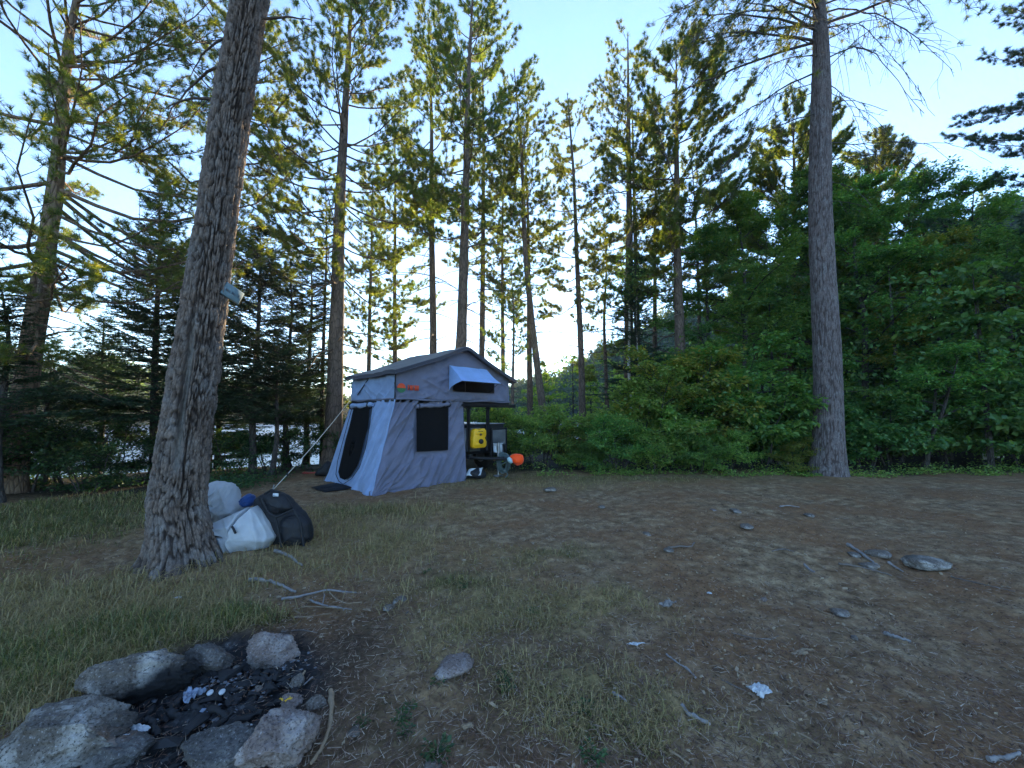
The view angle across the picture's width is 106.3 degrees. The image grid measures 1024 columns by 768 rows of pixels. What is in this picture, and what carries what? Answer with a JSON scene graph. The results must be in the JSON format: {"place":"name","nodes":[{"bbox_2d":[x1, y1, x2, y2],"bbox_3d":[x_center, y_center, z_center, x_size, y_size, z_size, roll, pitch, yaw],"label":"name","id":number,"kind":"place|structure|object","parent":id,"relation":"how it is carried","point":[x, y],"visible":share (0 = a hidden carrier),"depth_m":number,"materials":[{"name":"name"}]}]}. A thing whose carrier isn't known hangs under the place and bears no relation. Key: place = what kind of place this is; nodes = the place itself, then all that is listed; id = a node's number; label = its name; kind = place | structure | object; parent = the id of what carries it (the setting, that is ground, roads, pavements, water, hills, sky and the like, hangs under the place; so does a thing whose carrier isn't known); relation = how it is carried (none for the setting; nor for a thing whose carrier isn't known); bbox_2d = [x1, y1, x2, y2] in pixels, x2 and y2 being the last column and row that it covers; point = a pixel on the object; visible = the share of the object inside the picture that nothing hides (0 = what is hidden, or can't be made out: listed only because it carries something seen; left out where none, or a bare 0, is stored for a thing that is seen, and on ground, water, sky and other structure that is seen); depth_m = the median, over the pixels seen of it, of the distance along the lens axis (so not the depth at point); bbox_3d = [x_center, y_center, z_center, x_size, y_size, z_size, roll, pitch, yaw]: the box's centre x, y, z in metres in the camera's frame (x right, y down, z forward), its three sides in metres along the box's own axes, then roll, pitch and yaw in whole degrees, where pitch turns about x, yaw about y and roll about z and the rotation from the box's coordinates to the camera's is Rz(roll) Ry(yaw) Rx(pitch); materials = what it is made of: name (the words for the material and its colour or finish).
{"place":"outdoors","nodes":[
{"label":"outdoors","id":0,"kind":"place"},
{"bbox_2d":[0,351,475,421],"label":"shore forest","id":1,"kind":"object","parent":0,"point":[345,411],"visible":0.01,"depth_m":96.58,"materials":[{"name":"green plant"}]},
{"bbox_2d":[30,421,651,478],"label":"lake","id":2,"kind":"structure","parent":0,"point":[272,429],"depth_m":28.25,"materials":[{"name":"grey liquid"}]},
{"bbox_2d":[0,467,901,762],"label":"grass","id":3,"kind":"structure","parent":0,"point":[74,651],"depth_m":2.68,"materials":[{"name":"green plant"}]},
{"bbox_2d":[0,439,1023,767],"bbox_3d":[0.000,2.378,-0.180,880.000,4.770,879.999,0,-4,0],"label":"ground","id":4,"kind":"structure","parent":0,"point":[852,495],"depth_m":3.11,"materials":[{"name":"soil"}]},
{"bbox_2d":[0,281,95,502],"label":"fir tree","id":5,"kind":"object","parent":4,"relation":"on","point":[20,397],"visible":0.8,"depth_m":6.53,"materials":[{"name":"green plant"}]},
{"bbox_2d":[2,408,103,458],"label":"shrub","id":6,"kind":"object","parent":4,"relation":"on","point":[7,450],"visible":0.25,"depth_m":7.22,"materials":[{"name":"green plant"}]},
{"bbox_2d":[3,405,111,491],"bbox_3d":[-9.485,1.376,7.300,2.432,1.988,2.607,2,-5,-25],"label":"shrub","id":7,"kind":"object","parent":4,"relation":"on","point":[42,441],"visible":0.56,"depth_m":7.31,"materials":[{"name":"green plant"}]},
{"bbox_2d":[8,355,106,484],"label":"fir tree","id":8,"kind":"object","parent":4,"relation":"on","point":[63,405],"visible":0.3,"depth_m":8.36,"materials":[{"name":"green plant"}]},
{"bbox_2d":[0,693,138,767],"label":"fire ring stone","id":9,"kind":"object","parent":4,"relation":"on","point":[76,732],"visible":0.94,"depth_m":1.66,"materials":[{"name":"stone"}]},
{"bbox_2d":[3,416,140,487],"bbox_3d":[-9.451,1.534,8.045,2.114,1.729,2.267,-3,-5,33],"label":"shrub","id":10,"kind":"object","parent":4,"relation":"on","point":[88,438],"visible":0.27,"depth_m":8.07,"materials":[{"name":"green plant"}]},
{"bbox_2d":[8,439,136,493],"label":"shrub","id":11,"kind":"object","parent":4,"relation":"on","point":[85,457],"visible":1,"depth_m":7.21,"materials":[{"name":"green plant"}]},
{"bbox_2d":[31,417,158,479],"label":"shrub","id":12,"kind":"object","parent":4,"relation":"on","point":[137,432],"visible":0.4,"depth_m":8.89,"materials":[{"name":"green plant"}]},
{"bbox_2d":[42,314,160,474],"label":"fir tree","id":13,"kind":"object","parent":4,"relation":"on","point":[81,366],"visible":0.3,"depth_m":9.69,"materials":[{"name":"green plant"}]},
{"bbox_2d":[80,730,158,767],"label":"fire ring stone","id":14,"kind":"object","parent":4,"relation":"on","point":[127,751],"visible":0.9,"depth_m":1.64,"materials":[{"name":"stone"}]},
{"bbox_2d":[107,431,155,476],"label":"shrub","id":15,"kind":"object","parent":4,"relation":"on","point":[145,446],"visible":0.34,"depth_m":8.76,"materials":[{"name":"green plant"}]},
{"bbox_2d":[51,178,223,476],"bbox_3d":[-8.666,-1.345,9.444,2.983,7.666,3.577,0,-4,0],"label":"fir tree","id":16,"kind":"object","parent":4,"relation":"on","point":[150,326],"visible":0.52,"depth_m":8.92,"materials":[{"name":"green plant"}]},
{"bbox_2d":[74,648,200,705],"bbox_3d":[-1.995,1.591,2.059,0.544,0.280,0.263,0,-4,0],"label":"fire ring stone","id":17,"kind":"object","parent":4,"relation":"on","point":[138,678],"visible":0.88,"depth_m":2.01,"materials":[{"name":"stone"}]},
{"bbox_2d":[0,0,302,493],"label":"pine tree","id":18,"kind":"object","parent":4,"relation":"on","point":[45,274],"visible":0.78,"depth_m":7.37,"materials":[{"name":"green plant"}]},
{"bbox_2d":[30,459,321,492],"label":"undergrowth","id":19,"kind":"object","parent":4,"relation":"on","point":[238,481],"visible":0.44,"depth_m":8.07,"materials":[{"name":"green plant"}]},
{"bbox_2d":[128,285,257,427],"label":"fir tree","id":20,"kind":"object","parent":4,"relation":"on","point":[163,370],"visible":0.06,"depth_m":9.39,"materials":[{"name":"green plant"}]},
{"bbox_2d":[66,0,331,472],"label":"pine tree","id":21,"kind":"object","parent":4,"relation":"on","point":[155,168],"visible":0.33,"depth_m":10.09,"materials":[{"name":"green plant"}]},
{"bbox_2d":[184,642,235,673],"bbox_3d":[-1.782,1.616,2.237,0.298,0.188,0.170,0,-4,0],"label":"fire ring stone","id":22,"kind":"object","parent":4,"relation":"on","point":[208,656],"visible":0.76,"depth_m":2.21,"materials":[{"name":"stone"}]},
{"bbox_2d":[128,656,301,767],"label":"charcoal bed","id":23,"kind":"object","parent":4,"relation":"on","point":[174,743],"visible":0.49,"depth_m":1.98,"materials":[{"name":"black wood"}]},
{"bbox_2d":[180,721,254,767],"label":"fire ring stone","id":24,"kind":"object","parent":4,"relation":"on","point":[216,747],"visible":0.71,"depth_m":1.59,"materials":[{"name":"stone"}]},
{"bbox_2d":[212,505,275,553],"bbox_3d":[-2.939,1.617,4.190,0.711,0.548,0.521,0,-4,0],"label":"white sack","id":25,"kind":"object","parent":4,"relation":"on","point":[249,529],"visible":0.73,"depth_m":4.04,"materials":[{"name":"fabric"}]},
{"bbox_2d":[208,481,244,522],"bbox_3d":[-3.366,1.407,4.519,0.430,0.515,0.461,0,-4,0],"label":"white sack","id":26,"kind":"object","parent":25,"relation":"on","point":[224,497],"visible":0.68,"depth_m":4.41,"materials":[{"name":"fabric"}]},
{"bbox_2d":[210,427,281,473],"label":"shrub","id":27,"kind":"object","parent":4,"relation":"on","point":[225,444],"visible":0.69,"depth_m":9.39,"materials":[{"name":"green plant"}]},
{"bbox_2d":[225,427,303,471],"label":"shrub","id":28,"kind":"object","parent":4,"relation":"on","point":[270,437],"visible":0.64,"depth_m":9.99,"materials":[{"name":"green plant"}]},
{"bbox_2d":[214,222,318,475],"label":"fir tree","id":29,"kind":"object","parent":4,"relation":"on","point":[261,280],"visible":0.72,"depth_m":9.43,"materials":[{"name":"green plant"}]},
{"bbox_2d":[224,338,320,475],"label":"fir tree","id":30,"kind":"object","parent":4,"relation":"on","point":[286,374],"visible":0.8,"depth_m":9.21,"materials":[{"name":"green plant"}]},
{"bbox_2d":[246,631,300,669],"bbox_3d":[-1.440,1.603,2.294,0.350,0.189,0.202,0,-4,0],"label":"fire ring stone","id":31,"kind":"object","parent":4,"relation":"on","point":[265,650],"visible":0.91,"depth_m":2.27,"materials":[{"name":"stone"}]},
{"bbox_2d":[233,706,322,767],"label":"fire ring stone","id":32,"kind":"object","parent":4,"relation":"on","point":[280,737],"visible":0.99,"depth_m":1.55,"materials":[{"name":"stone"}]},
{"bbox_2d":[130,0,430,581],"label":"pine tree","id":33,"kind":"object","parent":4,"relation":"on","point":[178,531],"visible":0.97,"depth_m":3.96,"materials":[{"name":"brown plant"}]},
{"bbox_2d":[235,258,330,469],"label":"fir tree","id":34,"kind":"object","parent":4,"relation":"on","point":[299,329],"visible":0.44,"depth_m":10.65,"materials":[{"name":"green plant"}]},
{"bbox_2d":[253,489,313,546],"bbox_3d":[-2.590,1.524,4.366,0.723,0.735,0.484,0,-4,0],"label":"backpack","id":35,"kind":"object","parent":4,"relation":"on","point":[288,517],"visible":0.9,"depth_m":4.20,"materials":[{"name":"black fabric"}]},
{"bbox_2d":[256,420,326,468],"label":"shrub","id":36,"kind":"object","parent":4,"relation":"on","point":[304,442],"visible":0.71,"depth_m":10.47,"materials":[{"name":"green plant"}]},
{"bbox_2d":[258,246,350,464],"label":"fir tree","id":37,"kind":"object","parent":4,"relation":"on","point":[323,318],"visible":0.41,"depth_m":12.22,"materials":[{"name":"green plant"}]},
{"bbox_2d":[193,0,441,467],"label":"pine tree","id":38,"kind":"object","parent":4,"relation":"on","point":[335,371],"visible":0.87,"depth_m":11.08,"materials":[{"name":"green plant"}]},
{"bbox_2d":[307,186,346,462],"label":"fir tree","id":39,"kind":"object","parent":4,"relation":"on","point":[324,307],"visible":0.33,"depth_m":12.53,"materials":[{"name":"green plant"}]},
{"bbox_2d":[319,169,420,407],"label":"pine tree","id":40,"kind":"object","parent":4,"relation":"on","point":[360,202],"visible":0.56,"depth_m":17.05,"materials":[{"name":"green plant"}]},
{"bbox_2d":[356,91,447,365],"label":"pine tree","id":41,"kind":"object","parent":4,"relation":"on","point":[418,301],"visible":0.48,"depth_m":18.37,"materials":[{"name":"green plant"}]},
{"bbox_2d":[368,0,496,355],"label":"pine tree","id":42,"kind":"object","parent":4,"relation":"on","point":[407,145],"visible":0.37,"depth_m":15.12,"materials":[{"name":"green plant"}]},
{"bbox_2d":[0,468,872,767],"bbox_3d":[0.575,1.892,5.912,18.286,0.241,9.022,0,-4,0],"label":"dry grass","id":43,"kind":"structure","parent":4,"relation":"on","point":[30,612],"depth_m":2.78,"materials":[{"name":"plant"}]},
{"bbox_2d":[433,652,473,679],"bbox_3d":[-0.320,1.566,2.121,0.211,0.066,0.207,0,-4,0],"label":"stone","id":44,"kind":"object","parent":4,"relation":"on","point":[451,666],"visible":0.98,"depth_m":2.10,"materials":[{"name":"stone"}]},
{"bbox_2d":[384,0,544,408],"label":"pine tree","id":45,"kind":"object","parent":4,"relation":"on","point":[429,202],"visible":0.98,"depth_m":13.02,"materials":[{"name":"green plant"}]},
{"bbox_2d":[439,37,534,421],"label":"pine tree","id":46,"kind":"object","parent":4,"relation":"on","point":[473,235],"visible":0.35,"depth_m":16.33,"materials":[{"name":"green plant"}]},
{"bbox_2d":[461,403,514,476],"bbox_3d":[-0.886,1.362,9.642,3.082,1.698,1.725,-4,-6,44],"label":"utility trailer","id":47,"kind":"object","parent":4,"relation":"on","point":[496,438],"visible":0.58,"depth_m":9.39,"materials":[{"name":"black metal"}]},
{"bbox_2d":[324,347,516,495],"bbox_3d":[-1.882,0.719,9.195,2.666,3.110,4.124,-4,-6,44],"label":"rooftop tent","id":48,"kind":"object","parent":47,"relation":"on","point":[403,427],"visible":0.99,"depth_m":8.11,"materials":[{"name":"grey fabric"}]},
{"bbox_2d":[324,399,392,495],"bbox_3d":[-3.187,1.226,7.978,2.187,1.807,0.612,-4,-6,44],"label":"annex door panel","id":49,"kind":"structure","parent":48,"relation":"in","point":[355,461],"depth_m":7.89,"materials":[{"name":"grey fabric"}]},
{"bbox_2d":[468,139,534,389],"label":"pine tree","id":50,"kind":"object","parent":4,"relation":"on","point":[502,285],"visible":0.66,"depth_m":15.78,"materials":[{"name":"green plant"}]},
{"bbox_2d":[480,261,539,454],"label":"pine tree","id":51,"kind":"object","parent":4,"relation":"on","point":[518,292],"visible":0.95,"depth_m":14.07,"materials":[{"name":"green plant"}]},
{"bbox_2d":[0,477,1023,767],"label":"wood chips","id":52,"kind":"object","parent":4,"relation":"on","point":[810,691],"visible":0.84,"depth_m":2.23,"materials":[{"name":"brown wood"}]},
{"bbox_2d":[477,408,549,456],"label":"shrub","id":53,"kind":"object","parent":4,"relation":"on","point":[501,416],"visible":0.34,"depth_m":11.23,"materials":[{"name":"green plant"}]},
{"bbox_2d":[485,121,574,435],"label":"pine tree","id":54,"kind":"object","parent":4,"relation":"on","point":[519,319],"visible":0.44,"depth_m":16.81,"materials":[{"name":"green plant"}]},
{"bbox_2d":[480,58,580,453],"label":"pine tree","id":55,"kind":"object","parent":4,"relation":"on","point":[522,195],"visible":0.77,"depth_m":15.15,"materials":[{"name":"green plant"}]},
{"bbox_2d":[506,402,587,468],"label":"shrub","id":56,"kind":"object","parent":4,"relation":"on","point":[557,416],"visible":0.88,"depth_m":10.54,"materials":[{"name":"green plant"}]},
{"bbox_2d":[523,92,623,440],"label":"pine tree","id":57,"kind":"object","parent":4,"relation":"on","point":[560,169],"visible":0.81,"depth_m":15.78,"materials":[{"name":"green plant"}]},
{"bbox_2d":[517,354,648,437],"bbox_3d":[9.008,1.673,26.128,8.530,6.329,19.981,-4,-6,44],"label":"brush thicket","id":58,"kind":"object","parent":4,"relation":"on","point":[548,397],"visible":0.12,"depth_m":20.94,"materials":[{"name":"green plant"}]},
{"bbox_2d":[565,434,618,471],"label":"shrub","id":59,"kind":"object","parent":4,"relation":"on","point":[590,456],"visible":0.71,"depth_m":9.95,"materials":[{"name":"green plant"}]},
{"bbox_2d":[569,199,641,412],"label":"pine tree","id":60,"kind":"object","parent":4,"relation":"on","point":[590,377],"visible":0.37,"depth_m":19.10,"materials":[{"name":"green plant"}]},
{"bbox_2d":[575,410,660,472],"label":"shrub","id":61,"kind":"object","parent":4,"relation":"on","point":[616,430],"visible":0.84,"depth_m":9.67,"materials":[{"name":"green plant"}]},
{"bbox_2d":[560,19,695,446],"bbox_3d":[4.602,-5.636,14.465,4.410,16.996,4.838,2,-5,-24],"label":"pine tree","id":62,"kind":"object","parent":4,"relation":"on","point":[630,228],"visible":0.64,"depth_m":14.09,"materials":[{"name":"green plant"}]},
{"bbox_2d":[594,87,672,376],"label":"pine tree","id":63,"kind":"object","parent":4,"relation":"on","point":[650,146],"visible":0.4,"depth_m":15.07,"materials":[{"name":"green plant"}]},
{"bbox_2d":[584,254,694,441],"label":"spruce tree","id":64,"kind":"object","parent":4,"relation":"on","point":[635,328],"visible":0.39,"depth_m":13.20,"materials":[{"name":"green plant"}]},
{"bbox_2d":[617,422,688,472],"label":"shrub","id":65,"kind":"object","parent":4,"relation":"on","point":[646,440],"visible":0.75,"depth_m":9.55,"materials":[{"name":"green plant"}]},
{"bbox_2d":[619,135,692,378],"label":"pine tree","id":66,"kind":"object","parent":4,"relation":"on","point":[654,329],"visible":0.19,"depth_m":20.12,"materials":[{"name":"green plant"}]},
{"bbox_2d":[596,365,716,469],"bbox_3d":[3.724,1.081,10.398,2.618,3.009,3.551,1,-5,-16],"label":"shrub","id":67,"kind":"object","parent":4,"relation":"on","point":[642,392],"visible":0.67,"depth_m":10.22,"materials":[{"name":"green plant"}]},
{"bbox_2d":[597,13,766,369],"bbox_3d":[5.770,-4.942,13.762,5.370,15.446,5.318,-1,-5,16],"label":"white pine","id":68,"kind":"object","parent":4,"relation":"on","point":[677,220],"visible":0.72,"depth_m":12.97,"materials":[{"name":"green plant"}]},
{"bbox_2d":[648,403,721,470],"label":"shrub","id":69,"kind":"object","parent":4,"relation":"on","point":[669,415],"visible":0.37,"depth_m":9.82,"materials":[{"name":"green plant"}]},
{"bbox_2d":[602,344,773,465],"bbox_3d":[4.778,0.743,11.325,4.616,3.912,3.404,-1,-5,19],"label":"shrub","id":70,"kind":"object","parent":4,"relation":"on","point":[696,367],"visible":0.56,"depth_m":10.48,"materials":[{"name":"green plant"}]},
{"bbox_2d":[662,427,726,473],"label":"shrub","id":71,"kind":"object","parent":4,"relation":"on","point":[699,443],"visible":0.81,"depth_m":9.43,"materials":[{"name":"green plant"}]},
{"bbox_2d":[666,143,728,347],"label":"pine tree","id":72,"kind":"object","parent":4,"relation":"on","point":[695,173],"visible":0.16,"depth_m":19.51,"materials":[{"name":"green plant"}]},
{"bbox_2d":[647,218,803,413],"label":"maple tree","id":73,"kind":"object","parent":4,"relation":"on","point":[692,257],"visible":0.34,"depth_m":13.19,"materials":[{"name":"green plant"}]},
{"bbox_2d":[650,329,812,465],"bbox_3d":[6.251,0.621,10.906,3.534,4.062,4.794,4,-6,-45],"label":"shrub","id":74,"kind":"object","parent":4,"relation":"on","point":[771,344],"visible":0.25,"depth_m":10.50,"materials":[{"name":"green plant"}]},
{"bbox_2d":[703,427,765,472],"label":"shrub","id":75,"kind":"object","parent":4,"relation":"on","point":[733,450],"visible":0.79,"depth_m":9.48,"materials":[{"name":"green plant"}]},
{"bbox_2d":[683,370,828,468],"bbox_3d":[6.456,1.105,10.494,3.419,2.891,3.137,0,-4,0],"label":"shrub","id":76,"kind":"object","parent":4,"relation":"on","point":[774,430],"visible":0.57,"depth_m":9.69,"materials":[{"name":"green plant"}]},
{"bbox_2d":[493,453,1023,477],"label":"ground cover","id":77,"kind":"object","parent":4,"relation":"on","point":[893,474],"visible":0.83,"depth_m":9.58,"materials":[{"name":"green plant"}]},
{"bbox_2d":[741,387,814,465],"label":"shrub","id":78,"kind":"object","parent":4,"relation":"on","point":[794,416],"visible":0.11,"depth_m":10.38,"materials":[{"name":"green plant"}]},
{"bbox_2d":[652,185,907,460],"bbox_3d":[8.149,-2.041,12.872,5.450,9.650,6.933,4,-6,-42],"label":"maple tree","id":79,"kind":"object","parent":4,"relation":"on","point":[734,211],"visible":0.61,"depth_m":12.40,"materials":[{"name":"green plant"}]},
{"bbox_2d":[766,435,820,472],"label":"shrub","id":80,"kind":"object","parent":4,"relation":"on","point":[802,456],"visible":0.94,"depth_m":9.56,"materials":[{"name":"green plant"}]},
{"bbox_2d":[701,83,918,397],"bbox_3d":[11.841,-4.809,16.605,7.393,15.694,7.164,0,-4,0],"label":"pine tree","id":81,"kind":"object","parent":4,"relation":"on","point":[766,178],"visible":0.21,"depth_m":15.96,"materials":[{"name":"green plant"}]},
{"bbox_2d":[625,0,998,476],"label":"pine tree","id":82,"kind":"object","parent":4,"relation":"on","point":[830,458],"visible":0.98,"depth_m":9.91,"materials":[{"name":"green plant"}]},
{"bbox_2d":[723,153,976,401],"bbox_3d":[11.335,-2.931,14.528,8.458,11.773,6.648,0,-4,-1],"label":"maple tree","id":83,"kind":"object","parent":4,"relation":"on","point":[800,182],"visible":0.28,"depth_m":13.83,"materials":[{"name":"green plant"}]},
{"bbox_2d":[702,234,1023,470],"bbox_3d":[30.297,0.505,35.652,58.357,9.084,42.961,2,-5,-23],"label":"tree","id":84,"kind":"object","parent":4,"relation":"on","point":[995,343],"visible":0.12,"depth_m":10.35,"materials":[{"name":"green plant"}]},
{"bbox_2d":[800,122,984,386],"bbox_3d":[17.622,-4.756,18.271,7.792,15.784,6.874,2,-5,-30],"label":"pine tree","id":85,"kind":"object","parent":4,"relation":"on","point":[888,158],"visible":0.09,"depth_m":17.75,"materials":[{"name":"green plant"}]},
{"bbox_2d":[774,164,1021,457],"bbox_3d":[11.849,-2.357,13.331,5.908,10.273,6.180,0,-4,0],"label":"maple tree","id":86,"kind":"object","parent":4,"relation":"on","point":[849,233],"visible":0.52,"depth_m":12.53,"materials":[{"name":"green plant"}]},
{"bbox_2d":[844,384,956,467],"bbox_3d":[10.044,1.273,10.776,3.077,2.602,2.823,-2,-5,20],"label":"shrub","id":87,"kind":"object","parent":4,"relation":"on","point":[872,430],"visible":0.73,"depth_m":10.25,"materials":[{"name":"green plant"}]},
{"bbox_2d":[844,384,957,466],"bbox_3d":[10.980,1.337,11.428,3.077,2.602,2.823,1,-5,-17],"label":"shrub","id":88,"kind":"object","parent":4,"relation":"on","point":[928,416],"visible":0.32,"depth_m":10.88,"materials":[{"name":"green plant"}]},
{"bbox_2d":[806,154,1023,396],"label":"maple tree","id":89,"kind":"object","parent":4,"relation":"on","point":[913,187],"visible":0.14,"depth_m":15.25,"materials":[{"name":"green plant"}]},
{"bbox_2d":[900,554,952,570],"bbox_3d":[4.107,1.786,3.811,0.295,0.128,0.349,3,-6,-39],"label":"stone","id":90,"kind":"object","parent":4,"relation":"on","point":[922,562],"visible":1,"depth_m":3.76,"materials":[{"name":"stone"}]},
{"bbox_2d":[852,224,1023,459],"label":"maple tree","id":91,"kind":"object","parent":4,"relation":"on","point":[952,238],"visible":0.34,"depth_m":12.05,"materials":[{"name":"green plant"}]},
{"bbox_2d":[869,336,1017,470],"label":"forked tree","id":92,"kind":"object","parent":4,"relation":"on","point":[916,378],"visible":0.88,"depth_m":9.95,"materials":[{"name":"green plant"}]},
{"bbox_2d":[870,164,1023,387],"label":"maple tree","id":93,"kind":"object","parent":4,"relation":"on","point":[999,203],"visible":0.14,"depth_m":15.09,"materials":[{"name":"green plant"}]},
{"bbox_2d":[910,400,994,466],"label":"shrub","id":94,"kind":"object","parent":4,"relation":"on","point":[964,426],"visible":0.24,"depth_m":10.72,"materials":[{"name":"green plant"}]},
{"bbox_2d":[911,218,1023,465],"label":"maple tree","id":95,"kind":"object","parent":4,"relation":"on","point":[997,235],"visible":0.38,"depth_m":11.36,"materials":[{"name":"green plant"}]},
{"bbox_2d":[919,0,1023,337],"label":"white pine","id":96,"kind":"object","parent":4,"relation":"on","point":[993,141],"visible":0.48,"depth_m":12.52,"materials":[{"name":"green plant"}]},
{"bbox_2d":[940,388,1023,466],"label":"shrub","id":97,"kind":"object","parent":4,"relation":"on","point":[1000,453],"visible":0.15,"depth_m":10.66,"materials":[{"name":"green plant"}]},
{"bbox_2d":[0,0,1023,396],"label":"sky","id":98,"kind":"structure","parent":0,"point":[567,37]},
{"bbox_2d":[54,250,1020,426],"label":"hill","id":99,"kind":"structure","parent":0,"point":[575,413],"depth_m":107.85,"materials":[{"name":"green plant"}]},
{"bbox_2d":[496,188,1023,414],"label":"hillside forest","id":100,"kind":"object","parent":99,"relation":"on","point":[520,384],"visible":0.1,"depth_m":131.15,"materials":[{"name":"green plant"}]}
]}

